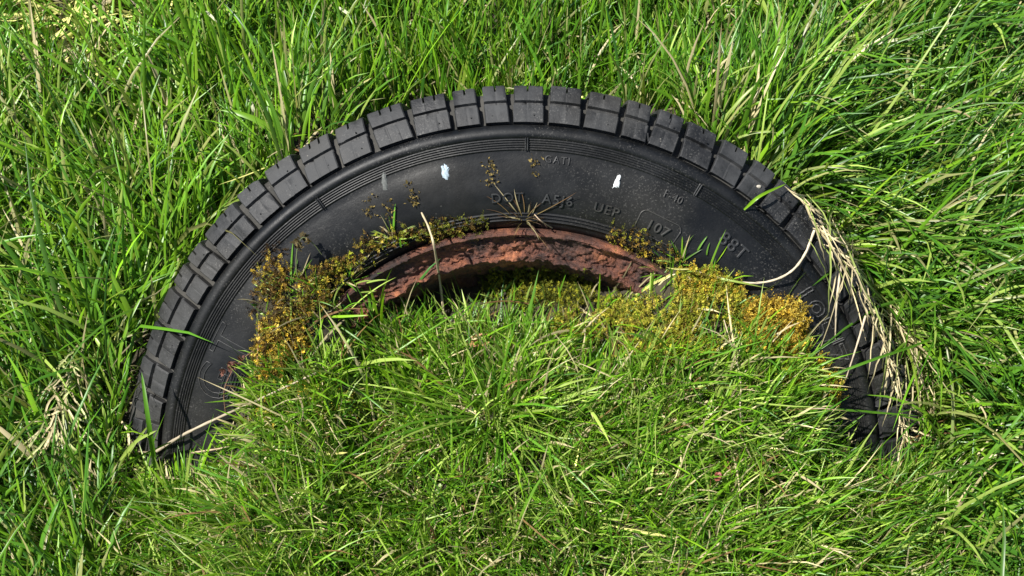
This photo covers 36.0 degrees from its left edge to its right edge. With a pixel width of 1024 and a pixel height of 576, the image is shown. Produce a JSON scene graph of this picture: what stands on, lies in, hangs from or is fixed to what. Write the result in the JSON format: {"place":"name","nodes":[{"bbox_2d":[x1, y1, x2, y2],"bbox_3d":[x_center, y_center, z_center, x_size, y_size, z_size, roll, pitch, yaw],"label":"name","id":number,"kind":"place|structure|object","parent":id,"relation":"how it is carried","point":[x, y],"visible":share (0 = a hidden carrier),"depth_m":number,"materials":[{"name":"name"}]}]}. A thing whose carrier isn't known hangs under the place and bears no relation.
{"place":"outdoors","nodes":[
{"label":"outdoors","id":0,"kind":"place"},
{"bbox_2d":[0,0,1023,575],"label":"ground","id":1,"kind":"structure","parent":0,"point":[448,310],"depth_m":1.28,"materials":[{"name":"green plant"}]},
{"bbox_2d":[12,345,104,466],"bbox_3d":[-0.384,0.102,1.309,0.079,0.054,0.098,-12,55,-9],"label":"straw bundle","id":2,"kind":"object","parent":1,"relation":"on","point":[58,436],"visible":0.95,"depth_m":1.30,"materials":[{"name":"plant"}]},
{"bbox_2d":[119,430,156,460],"bbox_3d":[-0.304,0.128,1.282,0.036,0.034,0.008,0,54,0],"label":"grass strand","id":3,"kind":"object","parent":1,"relation":"on","point":[130,446],"depth_m":1.28},
{"bbox_2d":[142,375,156,471],"bbox_3d":[-0.294,0.111,1.290,0.008,0.089,0.042,0,54,0],"label":"grass strand","id":4,"kind":"object","parent":1,"relation":"on","point":[149,430],"depth_m":1.27},
{"bbox_2d":[104,420,242,554],"bbox_3d":[-0.278,0.169,1.268,0.121,0.088,0.133,0,54,0],"label":"grass tuft","id":5,"kind":"object","parent":1,"relation":"on","point":[165,481],"visible":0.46,"depth_m":1.29,"materials":[{"name":"green plant"}]},
{"bbox_2d":[206,11,217,23],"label":"grass strand","id":6,"kind":"object","parent":1,"relation":"on","point":[209,14],"depth_m":1.40,"materials":[{"name":"plant"}]},
{"bbox_2d":[248,99,254,114],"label":"grass strand","id":7,"kind":"object","parent":1,"relation":"on","point":[252,108],"depth_m":1.39,"materials":[{"name":"plant"}]},
{"bbox_2d":[255,324,259,391],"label":"dry stalk","id":8,"kind":"object","parent":1,"relation":"on","point":[257,350],"visible":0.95,"depth_m":1.26,"materials":[{"name":"plant"}]},
{"bbox_2d":[248,315,311,384],"bbox_3d":[-0.185,0.047,1.256,0.054,0.051,0.060,0,54,0],"label":"moss cushion","id":9,"kind":"object","parent":1,"relation":"on","point":[276,338],"visible":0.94,"depth_m":1.25,"materials":[{"name":"yellow plant"}]},
{"bbox_2d":[239,331,364,414],"bbox_3d":[-0.169,0.064,1.245,0.110,0.046,0.077,0,54,0],"label":"grass tuft","id":10,"kind":"object","parent":1,"relation":"on","point":[336,370],"visible":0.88,"depth_m":1.26,"materials":[{"name":"green plant"}]},
{"bbox_2d":[244,365,374,433],"bbox_3d":[-0.162,0.096,1.264,0.109,0.059,0.052,0,54,0],"label":"moss cushion","id":11,"kind":"object","parent":1,"relation":"on","point":[332,409],"visible":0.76,"depth_m":1.26,"materials":[{"name":"green plant"}]},
{"bbox_2d":[260,275,395,355],"bbox_3d":[-0.147,0.020,1.253,0.107,0.039,0.072,0,54,0],"label":"grass tuft","id":12,"kind":"object","parent":1,"relation":"on","point":[341,317],"visible":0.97,"depth_m":1.26,"materials":[{"name":"green plant"}]},
{"bbox_2d":[339,7,355,19],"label":"grass strand","id":13,"kind":"object","parent":1,"relation":"on","point":[344,11],"depth_m":1.42,"materials":[{"name":"plant"}]},
{"bbox_2d":[313,262,435,387],"bbox_3d":[-0.110,0.029,1.275,0.104,0.078,0.086,0,54,0],"label":"grass tuft","id":14,"kind":"object","parent":1,"relation":"on","point":[373,306],"visible":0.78,"depth_m":1.29,"materials":[{"name":"green plant"}]},
{"bbox_2d":[322,303,656,526],"bbox_3d":[-0.010,0.080,1.236,0.270,0.131,0.216,0,54,0],"label":"grass tuft","id":15,"kind":"object","parent":1,"relation":"on","point":[511,420],"visible":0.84,"depth_m":1.26,"materials":[{"name":"green plant"}]},
{"bbox_2d":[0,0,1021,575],"bbox_3d":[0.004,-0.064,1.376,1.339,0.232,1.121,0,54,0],"label":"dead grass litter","id":16,"kind":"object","parent":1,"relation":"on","point":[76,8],"visible":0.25,"depth_m":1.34,"materials":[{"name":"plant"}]},
{"bbox_2d":[1,230,1021,575],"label":"short grass","id":17,"kind":"structure","parent":1,"relation":"on","point":[811,536],"depth_m":1.24,"materials":[{"name":"green plant"}]},
{"bbox_2d":[467,333,491,346],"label":"dead leaf","id":18,"kind":"object","parent":17,"relation":"on","point":[480,334],"visible":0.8,"depth_m":1.30,"materials":[{"name":"beige plant"}]},
{"bbox_2d":[714,472,721,480],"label":"dead leaf","id":19,"kind":"object","parent":17,"relation":"on","point":[718,474],"visible":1,"depth_m":1.21,"materials":[{"name":"plant"}]},
{"bbox_2d":[127,86,921,475],"bbox_3d":[0.009,0.138,1.388,0.680,0.574,0.497,0,54,0],"label":"car tyre","id":20,"kind":"object","parent":1,"relation":"on","point":[591,146],"visible":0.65,"depth_m":1.26,"materials":[{"name":"rubber"}]},
{"bbox_2d":[192,435,275,453],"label":"dry stalk","id":21,"kind":"object","parent":20,"relation":"on","point":[213,449],"visible":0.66,"depth_m":1.30,"materials":[{"name":"plant"}]},
{"bbox_2d":[219,351,251,411],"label":"seed stalk","id":22,"kind":"object","parent":20,"relation":"on","point":[231,368],"visible":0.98,"depth_m":1.27,"materials":[{"name":"plant"}]},
{"bbox_2d":[156,372,315,452],"bbox_3d":[-0.226,0.104,1.280,0.142,0.092,0.016,-4,54,-3],"label":"dry stalk","id":23,"kind":"object","parent":20,"relation":"on","point":[191,430],"visible":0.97,"depth_m":1.29,"materials":[{"name":"plant"}]},
{"bbox_2d":[243,240,289,332],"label":"moss cushion","id":24,"kind":"object","parent":20,"relation":"on","point":[255,273],"visible":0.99,"depth_m":1.26,"materials":[{"name":"brown plant"}]},
{"bbox_2d":[249,251,343,376],"bbox_3d":[-0.173,0.024,1.253,0.076,0.074,0.098,0,54,0],"label":"moss cushion","id":25,"kind":"object","parent":20,"relation":"on","point":[301,307],"visible":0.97,"depth_m":1.25,"materials":[{"name":"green plant"}]},
{"bbox_2d":[243,244,335,323],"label":"grass tuft","id":26,"kind":"object","parent":25,"relation":"on","point":[290,284],"visible":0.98,"depth_m":1.26,"materials":[{"name":"green plant"}]},
{"bbox_2d":[290,232,321,278],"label":"seed stalk","id":27,"kind":"object","parent":20,"relation":"on","point":[303,235],"visible":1,"depth_m":1.24,"materials":[{"name":"plant"}]},
{"bbox_2d":[292,242,384,303],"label":"grass tuft","id":28,"kind":"object","parent":20,"relation":"on","point":[349,284],"visible":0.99,"depth_m":1.27,"materials":[{"name":"green plant"}]},
{"bbox_2d":[308,220,422,291],"bbox_3d":[-0.117,-0.029,1.259,0.097,0.065,0.030,-14,55,-10],"label":"moss cushion","id":29,"kind":"object","parent":20,"relation":"on","point":[340,268],"visible":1,"depth_m":1.26,"materials":[{"name":"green plant"}]},
{"bbox_2d":[362,192,377,217],"bbox_3d":[-0.112,-0.066,1.250,0.016,0.017,0.014,0,54,0],"label":"moss scrap","id":30,"kind":"object","parent":20,"relation":"on","point":[368,208],"visible":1,"depth_m":1.25,"materials":[{"name":"brown plant"}]},
{"bbox_2d":[381,172,387,189],"bbox_3d":[-0.101,-0.086,1.250,0.007,0.012,0.013,0,54,0],"label":"bird dropping","id":31,"kind":"object","parent":20,"relation":"on","point":[384,181],"visible":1,"depth_m":1.25,"materials":[{"name":"grey"}]},
{"bbox_2d":[382,198,394,218],"bbox_3d":[-0.098,-0.062,1.251,0.011,0.017,0.014,-20,56,-14],"label":"moss scrap","id":32,"kind":"object","parent":20,"relation":"on","point":[388,208],"visible":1,"depth_m":1.25,"materials":[{"name":"brown plant"}]},
{"bbox_2d":[373,207,420,247],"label":"grass tuft","id":33,"kind":"object","parent":20,"relation":"on","point":[393,225],"visible":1,"depth_m":1.25,"materials":[{"name":"green plant"}]},
{"bbox_2d":[403,180,419,206],"bbox_3d":[-0.079,-0.074,1.248,0.015,0.020,0.016,0,54,0],"label":"moss scrap","id":34,"kind":"object","parent":20,"relation":"on","point":[415,203],"visible":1,"depth_m":1.25,"materials":[{"name":"brown plant"}]},
{"bbox_2d":[421,212,445,321],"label":"dry stalk","id":35,"kind":"object","parent":20,"relation":"on","point":[436,261],"visible":0.94,"depth_m":1.25,"materials":[{"name":"plant"}]},
{"bbox_2d":[441,164,448,179],"bbox_3d":[-0.052,-0.092,1.247,0.008,0.010,0.012,0,54,0],"label":"bird dropping","id":36,"kind":"object","parent":20,"relation":"on","point":[445,170],"visible":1,"depth_m":1.25,"materials":[{"name":"white"}]},
{"bbox_2d":[412,210,488,244],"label":"moss cushion","id":37,"kind":"object","parent":20,"relation":"on","point":[419,239],"visible":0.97,"depth_m":1.26,"materials":[{"name":"green plant"}]},
{"bbox_2d":[480,157,499,185],"bbox_3d":[-0.018,-0.092,1.244,0.017,0.018,0.019,0,54,0],"label":"moss scrap","id":38,"kind":"object","parent":20,"relation":"on","point":[490,173],"visible":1,"depth_m":1.24,"materials":[{"name":"brown plant"}]},
{"bbox_2d":[487,188,574,247],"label":"grass tuft","id":39,"kind":"object","parent":20,"relation":"on","point":[518,218],"visible":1,"depth_m":1.25,"materials":[{"name":"plant"}]},
{"bbox_2d":[529,153,543,176],"bbox_3d":[0.015,-0.098,1.244,0.018,0.013,0.014,19,56,13],"label":"moss scrap","id":40,"kind":"object","parent":20,"relation":"on","point":[535,164],"visible":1,"depth_m":1.24,"materials":[{"name":"brown plant"}]},
{"bbox_2d":[475,264,624,314],"bbox_3d":[0.031,-0.006,1.307,0.134,0.066,0.056,17,56,12],"label":"moss cushion","id":41,"kind":"object","parent":20,"relation":"on","point":[548,291],"visible":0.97,"depth_m":1.32,"materials":[{"name":"green plant"}]},
{"bbox_2d":[613,175,620,187],"bbox_3d":[0.083,-0.084,1.248,0.008,0.009,0.010,0,54,0],"label":"bird dropping","id":42,"kind":"object","parent":20,"relation":"on","point":[617,182],"visible":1,"depth_m":1.25,"materials":[{"name":"white"}]},
{"bbox_2d":[606,221,681,270],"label":"moss cushion","id":43,"kind":"object","parent":20,"relation":"on","point":[636,240],"visible":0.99,"depth_m":1.26,"materials":[{"name":"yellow plant"}]},
{"bbox_2d":[549,283,755,367],"bbox_3d":[0.109,0.031,1.270,0.177,0.076,0.072,8,54,6],"label":"moss cushion","id":44,"kind":"object","parent":20,"relation":"on","point":[645,321],"visible":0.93,"depth_m":1.26,"materials":[{"name":"yellow plant"}]},
{"bbox_2d":[643,236,709,282],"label":"grass tuft","id":45,"kind":"object","parent":20,"relation":"on","point":[683,251],"visible":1,"depth_m":1.26,"materials":[{"name":"green plant"}]},
{"bbox_2d":[672,260,747,306],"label":"moss cushion","id":46,"kind":"object","parent":20,"relation":"on","point":[683,278],"visible":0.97,"depth_m":1.26,"materials":[{"name":"yellow plant"}]},
{"bbox_2d":[705,276,765,287],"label":"grass strand","id":47,"kind":"object","parent":20,"relation":"on","point":[730,280],"depth_m":1.26},
{"bbox_2d":[696,230,814,283],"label":"dry stalk","id":48,"kind":"object","parent":20,"relation":"on","point":[799,262],"visible":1,"depth_m":1.26,"materials":[{"name":"plant"}]},
{"bbox_2d":[744,184,784,209],"bbox_3d":[0.203,-0.074,1.253,0.042,0.013,0.004,-27,59,-19],"label":"grass strand","id":49,"kind":"object","parent":20,"relation":"on","point":[751,202],"depth_m":1.25},
{"bbox_2d":[736,289,814,360],"bbox_3d":[0.211,0.033,1.264,0.069,0.058,0.060,0,54,0],"label":"moss cushion","id":50,"kind":"object","parent":20,"relation":"on","point":[792,313],"visible":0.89,"depth_m":1.26,"materials":[{"name":"yellow plant"}]},
{"bbox_2d":[770,348,848,412],"bbox_3d":[0.241,0.075,1.274,0.074,0.064,0.049,0,54,0],"label":"moss cushion","id":51,"kind":"object","parent":20,"relation":"on","point":[820,361],"visible":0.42,"depth_m":1.28,"materials":[{"name":"green plant"}]},
{"bbox_2d":[835,264,842,338],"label":"dry stalk","id":52,"kind":"object","parent":20,"relation":"on","point":[839,276],"visible":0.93,"depth_m":1.27,"materials":[{"name":"plant"}]},
{"bbox_2d":[845,316,866,381],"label":"dry stalk","id":53,"kind":"object","parent":20,"relation":"on","point":[862,326],"visible":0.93,"depth_m":1.28,"materials":[{"name":"plant"}]},
{"bbox_2d":[786,187,971,451],"bbox_3d":[0.315,-0.015,1.312,0.194,0.190,0.244,0,54,0],"label":"straw bundle","id":54,"kind":"object","parent":20,"relation":"on","point":[865,294],"visible":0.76,"depth_m":1.30,"materials":[{"name":"beige plant"}]},
{"bbox_2d":[810,320,951,382],"bbox_3d":[0.305,0.052,1.275,0.154,0.038,0.015,-25,58,-17],"label":"grass strand","id":55,"kind":"object","parent":54,"relation":"on","point":[882,356],"depth_m":1.25},
{"bbox_2d":[517,263,668,364],"bbox_3d":[0.062,0.020,1.272,0.117,0.066,0.093,11,55,8],"label":"grass tuft","id":56,"kind":"object","parent":1,"relation":"on","point":[566,330],"visible":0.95,"depth_m":1.28,"materials":[{"name":"green plant"}]},
{"bbox_2d":[723,320,787,439],"bbox_3d":[0.180,0.078,1.242,0.029,0.040,0.100,-24,57,-16],"label":"dry stalk","id":57,"kind":"object","parent":1,"relation":"on","point":[741,386],"visible":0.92,"depth_m":1.24,"materials":[{"name":"plant"}]},
{"bbox_2d":[772,33,877,163],"bbox_3d":[0.258,-0.156,1.327,0.016,0.059,0.212,28,59,19],"label":"grass strand","id":58,"kind":"object","parent":1,"relation":"on","point":[798,131],"depth_m":1.36},
{"bbox_2d":[744,408,915,415],"bbox_3d":[0.257,0.100,1.256,0.157,0.060,0.002,-10,55,-7],"label":"grass strand","id":59,"kind":"object","parent":1,"relation":"on","point":[852,410],"depth_m":1.26},
{"bbox_2d":[850,38,914,48],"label":"grass strand","id":60,"kind":"object","parent":1,"relation":"on","point":[881,42],"depth_m":1.40,"materials":[{"name":"plant"}]},
{"bbox_2d":[840,179,971,261],"bbox_3d":[0.340,-0.052,1.344,0.150,0.031,0.012,32,60,21],"label":"grass strand","id":61,"kind":"object","parent":1,"relation":"on","point":[905,216],"depth_m":1.33},
{"bbox_2d":[872,132,1021,207],"bbox_3d":[0.378,-0.099,1.359,0.144,0.035,0.010,-19,56,-14],"label":"grass strand","id":62,"kind":"object","parent":1,"relation":"on","point":[939,170],"depth_m":1.34},
{"bbox_2d":[943,164,1022,263],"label":"grass strand","id":63,"kind":"object","parent":1,"relation":"on","point":[986,197],"depth_m":1.32}
]}

